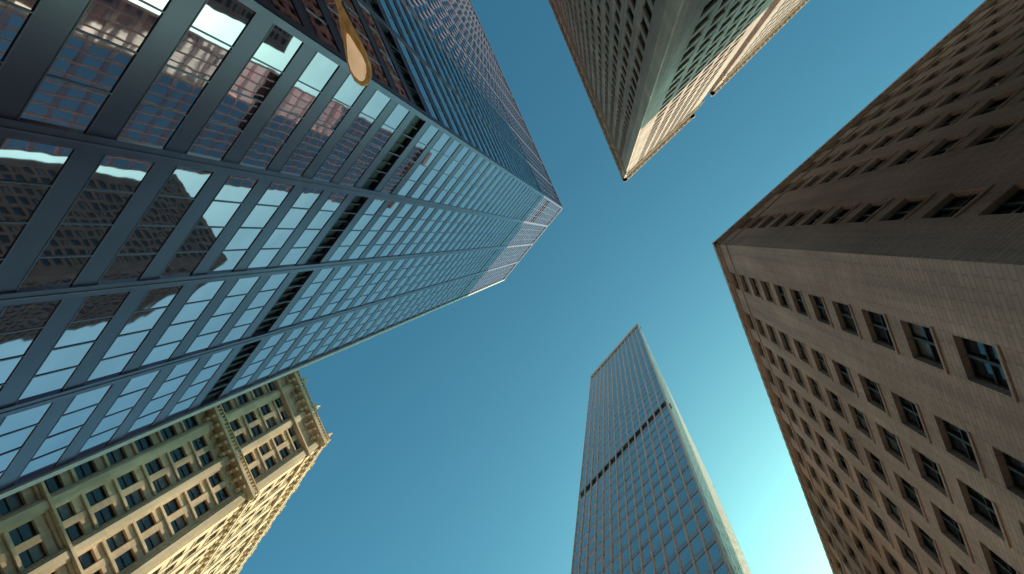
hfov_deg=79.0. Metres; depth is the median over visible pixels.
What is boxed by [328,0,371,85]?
street lamp
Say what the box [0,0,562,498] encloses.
glass skyscraper
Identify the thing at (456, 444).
sky
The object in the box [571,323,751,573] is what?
glass skyscraper
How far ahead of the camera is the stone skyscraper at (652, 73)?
78.03 m
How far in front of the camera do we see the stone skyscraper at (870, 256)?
30.58 m
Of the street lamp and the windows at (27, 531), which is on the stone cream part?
the windows at (27, 531)
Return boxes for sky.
[239,0,984,573]
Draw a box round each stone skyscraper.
[548,0,808,181]
[712,0,1023,573]
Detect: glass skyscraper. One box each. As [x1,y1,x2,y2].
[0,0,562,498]
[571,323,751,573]
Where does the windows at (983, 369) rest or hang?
in the stone skyscraper at (870, 256)
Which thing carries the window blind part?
attached to the stone cream part
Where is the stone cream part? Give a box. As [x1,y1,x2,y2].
[0,376,319,573]
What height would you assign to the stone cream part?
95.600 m
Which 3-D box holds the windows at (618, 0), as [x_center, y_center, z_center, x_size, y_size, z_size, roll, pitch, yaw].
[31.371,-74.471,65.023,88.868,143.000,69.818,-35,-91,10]
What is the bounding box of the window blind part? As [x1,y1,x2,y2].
[5,382,287,561]
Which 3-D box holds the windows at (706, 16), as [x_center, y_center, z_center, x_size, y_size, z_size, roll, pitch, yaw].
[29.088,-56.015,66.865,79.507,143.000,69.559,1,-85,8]

